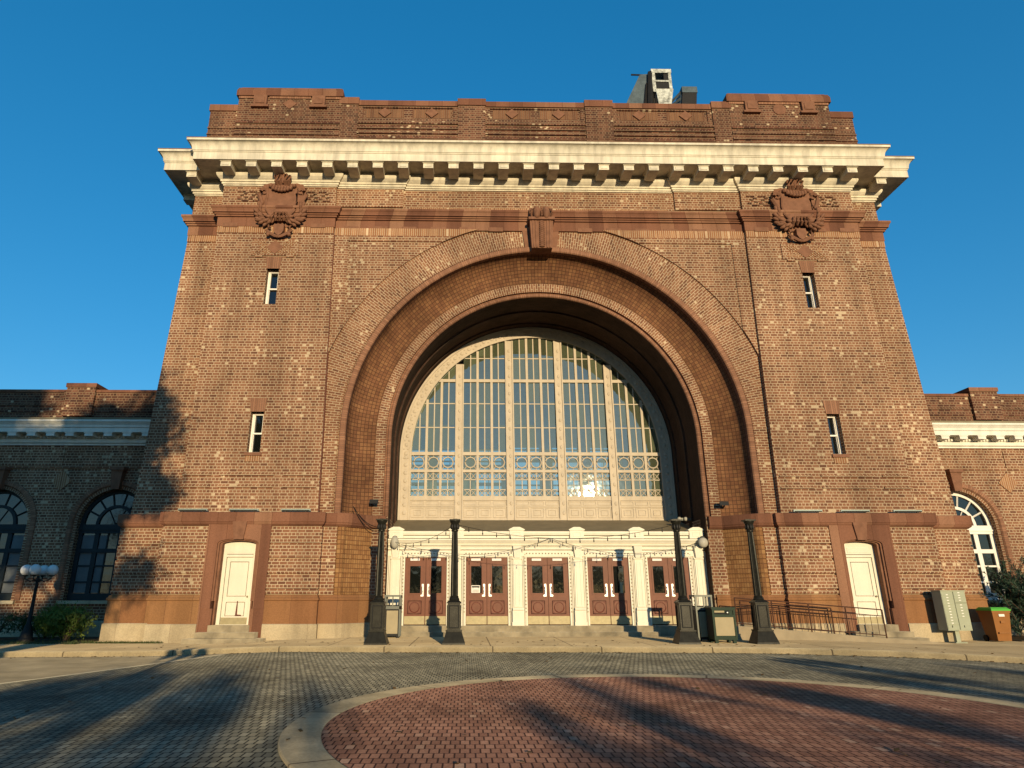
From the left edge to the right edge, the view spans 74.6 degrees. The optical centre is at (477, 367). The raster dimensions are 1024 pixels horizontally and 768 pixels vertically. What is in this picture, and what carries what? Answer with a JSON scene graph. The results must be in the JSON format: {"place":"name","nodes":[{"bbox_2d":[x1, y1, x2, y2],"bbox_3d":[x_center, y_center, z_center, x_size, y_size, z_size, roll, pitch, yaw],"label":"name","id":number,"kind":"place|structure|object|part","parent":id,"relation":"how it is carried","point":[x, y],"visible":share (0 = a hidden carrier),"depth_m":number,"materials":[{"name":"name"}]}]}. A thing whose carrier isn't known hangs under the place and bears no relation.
{"place":"outdoors","nodes":[
{"label":"outdoors","id":0,"kind":"place"},
{"bbox_2d":[0,653,231,682],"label":"lane","id":1,"kind":"structure","parent":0,"point":[12,669],"depth_m":17.18,"materials":[{"name":"concrete"}]},
{"bbox_2d":[0,655,217,683],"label":"lane edge strip","id":2,"kind":"object","parent":1,"relation":"on","point":[105,670],"visible":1,"depth_m":15.53,"materials":[{"name":"concrete"}]},
{"bbox_2d":[0,652,1023,767],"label":"road","id":3,"kind":"structure","parent":0,"point":[131,717],"depth_m":12.05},
{"bbox_2d":[0,646,1023,663],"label":"kerb","id":4,"kind":"structure","parent":3,"relation":"on","point":[808,651],"depth_m":19.13,"materials":[{"name":"concrete"}]},
{"bbox_2d":[278,674,1023,767],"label":"island kerb","id":5,"kind":"structure","parent":3,"relation":"on","point":[304,748],"depth_m":9.60,"materials":[{"name":"concrete"}]},
{"bbox_2d":[321,677,1023,767],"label":"paved island","id":6,"kind":"structure","parent":3,"relation":"on","point":[735,723],"depth_m":8.08,"materials":[{"name":"red brick"}]},
{"bbox_2d":[0,636,1023,656],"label":"sidewalk","id":7,"kind":"structure","parent":0,"point":[1000,648],"depth_m":21.10,"materials":[{"name":"concrete"}]},
{"bbox_2d":[0,637,98,643],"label":"flower bed","id":8,"kind":"object","parent":7,"relation":"on","point":[90,639],"visible":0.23,"depth_m":24.47,"materials":[{"name":"soil"}]},
{"bbox_2d":[0,609,26,635],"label":"hedge shrub","id":9,"kind":"object","parent":8,"relation":"on","point":[6,621],"visible":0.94,"depth_m":24.66,"materials":[{"name":"green plant"}]},
{"bbox_2d":[16,564,58,641],"bbox_3d":[-15.731,8.338,23.763,0.968,2.590,0.968,-11,-22,30],"label":"street lamp","id":10,"kind":"object","parent":8,"relation":"on","point":[26,633],"visible":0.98,"depth_m":23.73,"materials":[{"name":"metal"}]},
{"bbox_2d":[15,613,62,638],"bbox_3d":[-16.194,9.708,25.170,2.186,0.980,1.092,4,-19,-12],"label":"hedge shrub","id":11,"kind":"object","parent":8,"relation":"on","point":[33,618],"visible":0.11,"depth_m":24.98,"materials":[{"name":"green plant"}]},
{"bbox_2d":[32,600,98,640],"bbox_3d":[-14.649,9.027,23.774,2.430,1.546,1.492,0,-19,-1],"label":"boxwood shrub","id":12,"kind":"object","parent":8,"relation":"on","point":[59,621],"visible":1,"depth_m":23.59,"materials":[{"name":"green plant"}]},
{"bbox_2d":[0,639,161,643],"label":"grass","id":13,"kind":"structure","parent":8,"relation":"on","point":[105,642],"depth_m":22.85,"materials":[{"name":"green plant"}]},
{"bbox_2d":[0,383,156,636],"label":"station wing","id":14,"kind":"structure","parent":7,"relation":"on","point":[71,457],"depth_m":28.13,"materials":[{"name":"brown brick"}]},
{"bbox_2d":[0,490,27,603],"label":"arched window","id":15,"kind":"structure","parent":14,"relation":"in","point":[13,510],"depth_m":27.67,"materials":[{"name":"glass"}]},
{"bbox_2d":[56,490,134,603],"bbox_3d":[-15.057,7.295,27.495,3.200,4.530,0.510,0,-19,-1],"label":"arched window","id":16,"kind":"structure","parent":14,"relation":"in","point":[92,574],"depth_m":27.57,"materials":[{"name":"glass"}]},
{"bbox_2d":[364,519,388,644],"bbox_3d":[-3.076,6.684,21.070,0.700,3.780,0.700,0,-19,-1],"label":"iron post","id":17,"kind":"object","parent":7,"relation":"on","point":[376,634],"visible":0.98,"depth_m":20.65,"materials":[{"name":"black metal"}]},
{"bbox_2d":[385,595,402,637],"bbox_3d":[-3.004,8.852,23.873,0.580,1.420,0.580,0,-19,-1],"label":"litter bin","id":18,"kind":"object","parent":7,"relation":"on","point":[393,621],"visible":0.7,"depth_m":23.62,"materials":[{"name":"metal"}]},
{"bbox_2d":[442,519,464,644],"bbox_3d":[-0.727,6.696,21.109,0.700,3.780,0.700,0,-19,-1],"label":"iron post","id":19,"kind":"object","parent":7,"relation":"on","point":[453,635],"visible":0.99,"depth_m":20.69,"materials":[{"name":"black metal"}]},
{"bbox_2d":[397,528,448,546],"bbox_3d":[-1.986,6.023,23.657,0.035,0.557,5.014,11,-22,-29],"label":"string light","id":20,"kind":"object","parent":19,"relation":"hanging from","point":[424,540],"visible":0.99,"depth_m":23.58,"materials":[{"name":"black rubber"}]},
{"bbox_2d":[460,525,671,542],"bbox_3d":[2.861,5.374,21.677,7.182,0.607,0.035,0,-19,-1],"label":"string light","id":21,"kind":"object","parent":19,"relation":"hanging from","point":[564,538],"visible":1,"depth_m":21.63,"materials":[{"name":"black rubber"}]},
{"bbox_2d":[99,87,988,643],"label":"station building","id":22,"kind":"structure","parent":7,"relation":"on","point":[693,313],"depth_m":28.02,"materials":[{"name":"red brick"}]},
{"bbox_2d":[178,509,207,511],"bbox_3d":[-10.376,5.224,24.471,1.060,0.120,0.110,0,-19,-1],"label":"light bar","id":23,"kind":"object","parent":22,"relation":"attached to","point":[183,510],"visible":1,"depth_m":24.43,"materials":[{"name":"metal"}]},
{"bbox_2d":[215,542,255,624],"bbox_3d":[-8.613,7.741,24.141,1.210,2.840,0.215,0,-19,-1],"label":"side door","id":24,"kind":"structure","parent":22,"relation":"in","point":[237,569],"depth_m":24.09,"materials":[{"name":"beige paint"}]},
{"bbox_2d":[229,509,258,511],"bbox_3d":[-8.526,5.234,24.502,1.060,0.120,0.110,0,-19,-1],"label":"light bar","id":25,"kind":"object","parent":22,"relation":"attached to","point":[234,510],"visible":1,"depth_m":24.47,"materials":[{"name":"metal"}]},
{"bbox_2d":[244,398,267,460],"bbox_3d":[-8.515,2.436,25.918,0.680,2.490,0.470,0,-19,-1],"label":"slit window","id":26,"kind":"structure","parent":22,"relation":"in","point":[257,405],"depth_m":26.02,"materials":[{"name":"white paint"}]},
{"bbox_2d":[265,257,281,303],"bbox_3d":[-8.517,-3.541,27.973,0.680,2.150,0.430,0,-19,-1],"label":"slit window","id":27,"kind":"structure","parent":22,"relation":"in","point":[273,263],"depth_m":28.03,"materials":[{"name":"white paint"}]},
{"bbox_2d":[281,509,310,511],"bbox_3d":[-6.636,5.243,24.533,1.060,0.120,0.110,0,-19,-1],"label":"light bar","id":28,"kind":"object","parent":22,"relation":"attached to","point":[286,510],"visible":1,"depth_m":24.50,"materials":[{"name":"metal"}]},
{"bbox_2d":[353,506,376,530],"bbox_3d":[-4.066,5.715,25.241,1.392,0.875,0.025,12,-22,-32],"label":"cable","id":29,"kind":"object","parent":22,"relation":"attached to","point":[364,520],"visible":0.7,"depth_m":25.07,"materials":[{"name":"black rubber"}]},
{"bbox_2d":[369,499,377,506],"bbox_3d":[-3.946,5.213,25.744,0.340,0.264,0.531,0,-19,-1],"label":"floodlight","id":30,"kind":"object","parent":22,"relation":"attached to","point":[371,501],"visible":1,"depth_m":25.54,"materials":[{"name":"metal"}]},
{"bbox_2d":[391,536,398,548],"bbox_3d":[-3.135,6.697,25.689,0.296,0.490,0.423,-7,-20,20],"label":"wall lamp","id":31,"kind":"object","parent":22,"relation":"attached to","point":[394,541],"visible":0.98,"depth_m":25.52,"materials":[{"name":"glass"}]},
{"bbox_2d":[403,557,425,624],"bbox_3d":[-2.379,8.479,25.495,0.789,2.430,0.132,0,-19,-1],"label":"entrance door","id":32,"kind":"structure","parent":22,"relation":"in","point":[415,567],"depth_m":25.51,"materials":[{"name":"paint"}]},
{"bbox_2d":[425,557,446,624],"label":"entrance door","id":33,"kind":"structure","parent":22,"relation":"in","point":[436,567],"depth_m":25.53,"materials":[{"name":"paint"}]},
{"bbox_2d":[398,538,550,558],"bbox_3d":[-0.168,6.902,25.595,5.972,0.773,0.128,0,-19,-1],"label":"string light","id":34,"kind":"object","parent":22,"relation":"hanging from","point":[479,554],"visible":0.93,"depth_m":25.54,"materials":[{"name":"black rubber"}]},
{"bbox_2d":[466,557,486,624],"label":"entrance door","id":35,"kind":"structure","parent":22,"relation":"in","point":[476,567],"depth_m":25.53,"materials":[{"name":"paint"}]},
{"bbox_2d":[487,557,507,624],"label":"entrance door","id":36,"kind":"structure","parent":22,"relation":"in","point":[497,576],"depth_m":25.56,"materials":[{"name":"paint"}]},
{"bbox_2d":[397,327,677,519],"bbox_3d":[2.636,2.430,30.852,12.240,9.052,0.320,0,-19,-1],"label":"great window","id":37,"kind":"structure","parent":22,"relation":"in","point":[441,497],"depth_m":30.31,"materials":[{"name":"beige paint"}]},
{"bbox_2d":[527,557,548,624],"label":"entrance door","id":38,"kind":"structure","parent":22,"relation":"in","point":[537,579],"depth_m":25.59,"materials":[{"name":"paint"}]},
{"bbox_2d":[547,557,569,624],"bbox_3d":[3.091,8.508,25.585,0.789,2.430,0.132,0,-19,-1],"label":"entrance door","id":39,"kind":"structure","parent":22,"relation":"in","point":[557,567],"depth_m":25.60,"materials":[{"name":"paint"}]},
{"bbox_2d":[587,557,610,624],"bbox_3d":[4.625,8.516,25.610,0.789,2.430,0.132,0,-19,-1],"label":"entrance door","id":40,"kind":"structure","parent":22,"relation":"in","point":[598,584],"depth_m":25.63,"materials":[{"name":"paint"}]},
{"bbox_2d":[607,557,631,623],"bbox_3d":[5.426,8.520,25.623,0.789,2.430,0.132,0,-19,-1],"label":"entrance door","id":41,"kind":"structure","parent":22,"relation":"in","point":[618,572],"depth_m":25.64,"materials":[{"name":"paint"}]},
{"bbox_2d":[551,538,697,556],"bbox_3d":[5.722,6.912,25.696,5.854,0.732,0.122,0,-19,-1],"label":"string light","id":42,"kind":"object","parent":22,"relation":"hanging from","point":[623,553],"visible":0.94,"depth_m":25.64,"materials":[{"name":"black rubber"}]},
{"bbox_2d":[647,557,672,623],"bbox_3d":[6.960,8.528,25.648,0.789,2.430,0.132,0,-19,-1],"label":"entrance door","id":43,"kind":"structure","parent":22,"relation":"in","point":[659,586],"depth_m":25.68,"materials":[{"name":"paint"}]},
{"bbox_2d":[627,69,697,103],"bbox_3d":[9.522,-12.396,35.821,4.581,7.800,1.140,0,-19,-1],"label":"rooftop sign","id":44,"kind":"object","parent":22,"relation":"on","point":[653,86],"visible":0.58,"depth_m":36.23,"materials":[{"name":"metal"}]},
{"bbox_2d":[667,557,691,623],"bbox_3d":[7.760,8.533,25.662,0.789,2.430,0.132,0,-19,-1],"label":"entrance door","id":45,"kind":"structure","parent":22,"relation":"in","point":[671,561],"depth_m":25.79,"materials":[{"name":"paint"}]},
{"bbox_2d":[677,517,690,520],"bbox_3d":[8.479,6.226,27.530,0.585,0.170,0.205,0,-19,-1],"label":"security light","id":46,"kind":"object","parent":22,"relation":"attached to","point":[686,519],"visible":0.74,"depth_m":27.50,"materials":[{"name":"grey metal"}]},
{"bbox_2d":[698,536,707,547],"bbox_3d":[8.705,6.730,25.877,0.358,0.440,0.425,-10,-21,27],"label":"wall lamp","id":47,"kind":"object","parent":22,"relation":"attached to","point":[703,542],"visible":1,"depth_m":25.73,"materials":[{"name":"glass"}]},
{"bbox_2d":[719,501,728,508],"bbox_3d":[9.452,5.331,25.948,0.340,0.264,0.531,0,-19,-1],"label":"floodlight","id":48,"kind":"object","parent":22,"relation":"attached to","point":[723,503],"visible":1,"depth_m":25.75,"materials":[{"name":"metal"}]},
{"bbox_2d":[798,261,815,307],"bbox_3d":[13.940,-3.423,28.343,0.680,2.150,0.430,0,-19,-1],"label":"slit window","id":49,"kind":"structure","parent":22,"relation":"in","point":[805,266],"depth_m":28.40,"materials":[{"name":"white paint"}]},
{"bbox_2d":[793,510,821,512],"bbox_3d":[12.221,5.342,24.843,1.060,0.120,0.110,0,-19,-1],"label":"light bar","id":50,"kind":"object","parent":22,"relation":"attached to","point":[816,511],"visible":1,"depth_m":24.81,"materials":[{"name":"metal"}]},
{"bbox_2d":[822,400,849,462],"bbox_3d":[13.942,2.554,26.288,0.680,2.490,0.470,0,-19,-1],"label":"slit window","id":51,"kind":"structure","parent":22,"relation":"in","point":[830,406],"depth_m":26.38,"materials":[{"name":"white paint"}]},
{"bbox_2d":[840,510,869,512],"bbox_3d":[13.991,5.352,24.872,1.060,0.120,0.110,0,-19,-1],"label":"light bar","id":52,"kind":"object","parent":22,"relation":"attached to","point":[846,511],"visible":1,"depth_m":24.84,"materials":[{"name":"metal"}]},
{"bbox_2d":[844,542,886,623],"bbox_3d":[14.043,7.860,24.514,1.210,2.840,0.215,0,-19,-1],"label":"side door","id":53,"kind":"structure","parent":22,"relation":"in","point":[863,573],"depth_m":24.48,"materials":[{"name":"beige paint"}]},
{"bbox_2d":[892,510,921,512],"bbox_3d":[15.950,5.362,24.904,1.060,0.120,0.110,0,-19,-1],"label":"light bar","id":54,"kind":"object","parent":22,"relation":"attached to","point":[898,511],"visible":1,"depth_m":24.88,"materials":[{"name":"metal"}]},
{"bbox_2d":[668,519,701,643],"bbox_3d":[6.432,6.734,21.227,0.700,3.780,0.700,0,-19,-1],"label":"iron post","id":55,"kind":"object","parent":7,"relation":"on","point":[685,633],"visible":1,"depth_m":20.83,"materials":[{"name":"black metal"}]},
{"bbox_2d":[689,595,714,641],"bbox_3d":[7.372,8.214,22.008,0.580,1.420,0.580,0,-19,-1],"label":"litter bin","id":56,"kind":"object","parent":7,"relation":"on","point":[699,620],"visible":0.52,"depth_m":21.79,"materials":[{"name":"metal"}]},
{"bbox_2d":[704,607,737,642],"bbox_3d":[7.686,8.130,21.187,0.760,1.050,0.700,0,-19,-1],"label":"trash bin","id":57,"kind":"object","parent":7,"relation":"on","point":[721,623],"visible":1,"depth_m":20.93,"materials":[{"name":"green metal"}]},
{"bbox_2d":[741,519,779,643],"bbox_3d":[8.822,6.746,21.266,0.700,3.780,0.700,0,-19,-1],"label":"iron post","id":58,"kind":"object","parent":7,"relation":"on","point":[762,632],"visible":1,"depth_m":20.87,"materials":[{"name":"black metal"}]},
{"bbox_2d":[737,626,949,643],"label":"ramp","id":59,"kind":"structure","parent":7,"relation":"on","point":[743,632],"depth_m":22.40,"materials":[{"name":"concrete"}]},
{"bbox_2d":[739,600,834,633],"bbox_3d":[10.825,8.751,23.505,3.238,1.127,0.044,0,-19,-1],"label":"handrail","id":60,"kind":"object","parent":59,"relation":"on","point":[789,613],"visible":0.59,"depth_m":23.55,"materials":[{"name":"black metal"}]},
{"bbox_2d":[734,597,887,637],"bbox_3d":[11.239,8.477,22.697,5.038,1.326,0.044,0,-19,-1],"label":"handrail","id":61,"kind":"object","parent":59,"relation":"on","point":[808,604],"visible":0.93,"depth_m":22.72,"materials":[{"name":"black metal"}]},
{"bbox_2d":[930,590,972,642],"bbox_3d":[16.490,8.647,23.290,0.880,1.720,0.510,0,-19,-1],"label":"mailbox unit","id":62,"kind":"object","parent":7,"relation":"on","point":[951,611],"visible":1,"depth_m":23.16,"materials":[{"name":"grey paint"}]},
{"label":"box door","id":63,"kind":"part","parent":62,"relation":"part of","materials":[{"name":"green paint"}]},
{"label":"box door","id":64,"kind":"part","parent":62,"relation":"part of","materials":[{"name":"green paint"}]},
{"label":"box door","id":65,"kind":"part","parent":62,"relation":"part of","materials":[{"name":"green paint"}]},
{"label":"box door","id":66,"kind":"part","parent":62,"relation":"part of","materials":[{"name":"green paint"}]},
{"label":"box door","id":67,"kind":"part","parent":62,"relation":"part of","materials":[{"name":"green paint"}]},
{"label":"box door","id":68,"kind":"part","parent":62,"relation":"part of","materials":[{"name":"green paint"}]},
{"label":"box door","id":69,"kind":"part","parent":62,"relation":"part of","materials":[{"name":"green paint"}]},
{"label":"box door","id":70,"kind":"part","parent":62,"relation":"part of","materials":[{"name":"green paint"}]},
{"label":"box door","id":71,"kind":"part","parent":62,"relation":"part of","materials":[{"name":"green paint"}]},
{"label":"box door","id":72,"kind":"part","parent":62,"relation":"part of","materials":[{"name":"green paint"}]},
{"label":"box door","id":73,"kind":"part","parent":62,"relation":"part of","materials":[{"name":"green paint"}]},
{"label":"box door","id":74,"kind":"part","parent":62,"relation":"part of","materials":[{"name":"green paint"}]},
{"bbox_2d":[924,387,1023,634],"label":"station wing","id":75,"kind":"structure","parent":7,"relation":"on","point":[979,433],"depth_m":28.91,"materials":[{"name":"brown brick"}]},
{"bbox_2d":[951,492,1002,603],"bbox_3d":[20.378,7.481,28.078,3.200,4.530,0.510,0,-19,-1],"label":"arched window","id":76,"kind":"structure","parent":75,"relation":"in","point":[981,531],"depth_m":28.33,"materials":[{"name":"white paint"}]},
{"bbox_2d":[976,607,1011,640],"bbox_3d":[18.340,9.096,23.746,0.690,1.137,0.780,0,-19,-1],"label":"wheelie bin","id":77,"kind":"object","parent":7,"relation":"on","point":[995,622],"visible":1,"depth_m":23.53,"materials":[{"name":"brown plastic"}]},
{"bbox_2d":[1012,635,1023,641],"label":"flower bed","id":78,"kind":"object","parent":7,"relation":"on","point":[1019,638],"visible":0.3,"depth_m":24.85,"materials":[{"name":"soil"}]},
{"bbox_2d":[979,555,1023,636],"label":"juniper","id":79,"kind":"object","parent":78,"relation":"on","point":[1012,597],"visible":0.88,"depth_m":24.84,"materials":[{"name":"green plant"}]},
{"bbox_2d":[0,0,1023,495],"label":"sky","id":80,"kind":"structure","parent":0,"point":[93,231],"materials":[{"name":"blue"}]}
]}

